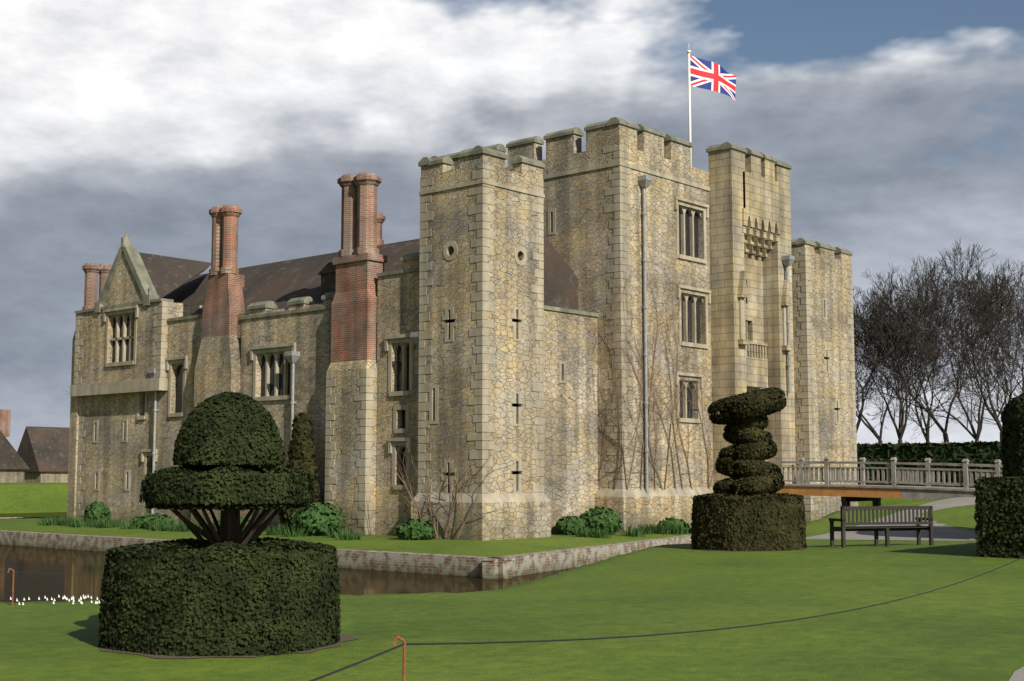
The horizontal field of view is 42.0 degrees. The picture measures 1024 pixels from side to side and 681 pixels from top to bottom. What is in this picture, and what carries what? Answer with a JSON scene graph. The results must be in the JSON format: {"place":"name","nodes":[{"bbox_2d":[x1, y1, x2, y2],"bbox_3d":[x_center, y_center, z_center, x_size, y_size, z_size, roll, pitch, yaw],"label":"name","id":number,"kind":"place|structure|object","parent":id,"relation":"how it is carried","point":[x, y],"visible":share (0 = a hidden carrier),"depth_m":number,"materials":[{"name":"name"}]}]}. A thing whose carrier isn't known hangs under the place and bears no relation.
{"place":"outdoors","nodes":[
{"label":"outdoors","id":0,"kind":"place"},
{"bbox_2d":[0,512,578,602],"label":"moat water","id":1,"kind":"structure","parent":0,"point":[36,585],"depth_m":33.52,"materials":[{"name":"brown liquid"}]},
{"bbox_2d":[0,483,1023,680],"bbox_3d":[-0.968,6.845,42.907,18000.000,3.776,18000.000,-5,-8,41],"label":"ground","id":2,"kind":"structure","parent":0,"point":[972,629],"depth_m":14.81,"materials":[{"name":"green plant"}]},
{"bbox_2d":[0,469,67,482],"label":"outbuilding walls","id":3,"kind":"structure","parent":2,"relation":"on","point":[14,476],"depth_m":147.44,"materials":[{"name":"beige stone"}]},
{"bbox_2d":[0,409,10,436],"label":"chimney","id":4,"kind":"object","parent":3,"relation":"on","point":[5,415],"visible":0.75,"depth_m":137.31,"materials":[{"name":"orange brick"}]},
{"bbox_2d":[0,426,69,471],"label":"outbuilding roofs","id":5,"kind":"structure","parent":3,"relation":"on","point":[43,449],"depth_m":148.76,"materials":[{"name":"brown tile"}]},
{"bbox_2d":[10,595,102,604],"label":"snowdrops","id":6,"kind":"object","parent":2,"relation":"on","point":[66,599],"visible":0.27,"depth_m":17.70,"materials":[{"name":"white plant"}]},
{"bbox_2d":[7,568,405,680],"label":"fence posts","id":7,"kind":"object","parent":2,"relation":"on","point":[404,656],"visible":0.58,"depth_m":8.12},
{"bbox_2d":[0,556,1023,680],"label":"fence rope","id":8,"kind":"object","parent":7,"relation":"attached to","point":[369,658],"visible":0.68,"depth_m":10.14,"materials":[{"name":"fabric"}]},
{"bbox_2d":[98,391,340,656],"bbox_3d":[-2.740,1.748,13.107,2.320,2.497,2.315,-5,-8,41],"label":"tiered topiary","id":9,"kind":"object","parent":2,"relation":"on","point":[258,596],"depth_m":12.36,"materials":[{"name":"green plant"}]},
{"bbox_2d":[278,412,320,527],"bbox_3d":[-7.670,4.793,48.541,2.063,4.397,1.328,-5,-8,41],"label":"conical shrub","id":10,"kind":"object","parent":2,"relation":"on","point":[301,453],"visible":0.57,"depth_m":48.31,"materials":[{"name":"green plant"}]},
{"bbox_2d":[0,517,690,578],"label":"moat retaining wall","id":11,"kind":"structure","parent":2,"relation":"on","point":[498,569],"depth_m":37.01,"materials":[{"name":"grey stone"}]},
{"bbox_2d":[0,516,690,560],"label":"island wall coping","id":12,"kind":"object","parent":11,"relation":"on","point":[506,558],"visible":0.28,"depth_m":38.31,"materials":[{"name":"stone"}]},
{"bbox_2d":[37,501,690,539],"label":"shrubs","id":13,"kind":"object","parent":2,"relation":"on","point":[315,519],"visible":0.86,"depth_m":46.76,"materials":[{"name":"green plant"}]},
{"bbox_2d":[99,548,806,657],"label":"topiary soil rings","id":14,"kind":"object","parent":2,"relation":"on","point":[343,638],"visible":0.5,"depth_m":12.16,"materials":[{"name":"brown soil"}]},
{"bbox_2d":[67,124,856,540],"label":"castle rubble walls","id":15,"kind":"structure","parent":2,"relation":"on","point":[223,364],"depth_m":50.00,"materials":[{"name":"beige stone"}]},
{"bbox_2d":[73,172,386,362],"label":"brick chimneys","id":16,"kind":"object","parent":15,"relation":"on","point":[359,261],"visible":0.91,"depth_m":48.57,"materials":[{"name":"red brick"}]},
{"bbox_2d":[139,234,578,315],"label":"roof tiles","id":17,"kind":"object","parent":15,"relation":"on","point":[280,284],"visible":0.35,"depth_m":55.53,"materials":[{"name":"tile"}]},
{"bbox_2d":[112,209,699,484],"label":"windows","id":18,"kind":"structure","parent":15,"relation":"in","point":[179,382],"depth_m":53.20,"materials":[{"name":"black glass"}]},
{"bbox_2d":[70,144,857,534],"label":"castle dressings","id":19,"kind":"structure","parent":15,"relation":"attached to","point":[164,362],"depth_m":49.15,"materials":[{"name":"beige stone"}]},
{"bbox_2d":[75,117,852,321],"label":"castle copings","id":20,"kind":"object","parent":15,"relation":"on","point":[150,295],"visible":0.54,"depth_m":52.94,"materials":[{"name":"grey stone"}]},
{"bbox_2d":[383,175,808,538],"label":"vine stems","id":21,"kind":"object","parent":15,"relation":"attached to","point":[672,407],"visible":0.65,"depth_m":49.67,"materials":[{"name":"brown plant"}]},
{"bbox_2d":[687,50,691,166],"bbox_3d":[7.671,-9.709,57.544,0.166,6.450,0.166,3,-6,-26],"label":"flag pole","id":22,"kind":"object","parent":15,"relation":"on","point":[689,101],"visible":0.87,"depth_m":57.57,"materials":[{"name":"white metal"}]},
{"bbox_2d":[690,56,735,100],"bbox_3d":[8.823,-11.461,58.289,2.558,1.714,0.222,3,-7,-31],"label":"union flag","id":23,"kind":"object","parent":22,"relation":"attached to","point":[709,75],"visible":1,"depth_m":58.21,"materials":[{"name":"multicoloured fabric"}]},
{"bbox_2d":[148,175,794,513],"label":"drainpipes","id":24,"kind":"object","parent":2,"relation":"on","point":[644,182],"visible":0.73,"depth_m":50.41,"materials":[{"name":"grey metal"}]},
{"bbox_2d":[63,239,1023,443],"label":"bare trees","id":25,"kind":"object","parent":2,"relation":"on","point":[880,331],"visible":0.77,"depth_m":110.03,"materials":[{"name":"brown plant"}]},
{"bbox_2d":[690,387,806,550],"bbox_3d":[5.468,2.943,30.699,2.648,3.748,2.629,-5,-8,41],"label":"topiary","id":26,"kind":"object","parent":2,"relation":"on","point":[744,507],"visible":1,"depth_m":29.96,"materials":[{"name":"green plant"}]},
{"bbox_2d":[708,148,795,485],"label":"gate tower","id":27,"kind":"structure","parent":2,"relation":"on","point":[759,226],"depth_m":55.06,"materials":[{"name":"beige stone"}]},
{"bbox_2d":[841,497,880,510],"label":"bridge trestles","id":28,"kind":"object","parent":2,"relation":"on","point":[845,501],"visible":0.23,"depth_m":51.80,"materials":[{"name":"black wood"}]},
{"bbox_2d":[774,486,900,498],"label":"new bridge beam","id":29,"kind":"structure","parent":28,"relation":"on","point":[849,492],"depth_m":50.93,"materials":[{"name":"brown wood"}]},
{"bbox_2d":[829,506,933,547],"bbox_3d":[8.498,4.272,30.707,2.320,0.920,0.630,2,-6,-15],"label":"garden bench","id":30,"kind":"object","parent":2,"relation":"on","point":[843,528],"visible":0.99,"depth_m":30.53,"materials":[{"name":"grey wood"}]},
{"bbox_2d":[764,457,1002,499],"bbox_3d":[15.811,5.285,50.342,13.310,1.870,3.300,-5,-8,41],"label":"bridge balustrade","id":31,"kind":"object","parent":2,"relation":"on","point":[928,491],"visible":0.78,"depth_m":50.18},
{"bbox_2d":[806,497,976,540],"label":"path","id":32,"kind":"structure","parent":2,"relation":"on","point":[945,533],"depth_m":36.90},
{"bbox_2d":[856,440,1002,487],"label":"hedge foliage","id":33,"kind":"object","parent":2,"relation":"on","point":[980,452],"visible":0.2,"depth_m":93.88,"materials":[{"name":"green plant"}]},
{"bbox_2d":[973,393,1023,558],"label":"hedge foliage","id":34,"kind":"object","parent":2,"relation":"on","point":[999,513],"visible":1,"depth_m":26.22,"materials":[{"name":"green plant"}]},
{"bbox_2d":[0,0,1023,450],"label":"sky","id":35,"kind":"structure","parent":0,"point":[898,124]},
{"bbox_2d":[968,537,1023,680],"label":"gravel path","id":36,"kind":"structure","parent":0,"point":[1018,675],"depth_m":10.66,"materials":[{"name":"grey gravel"}]}
]}

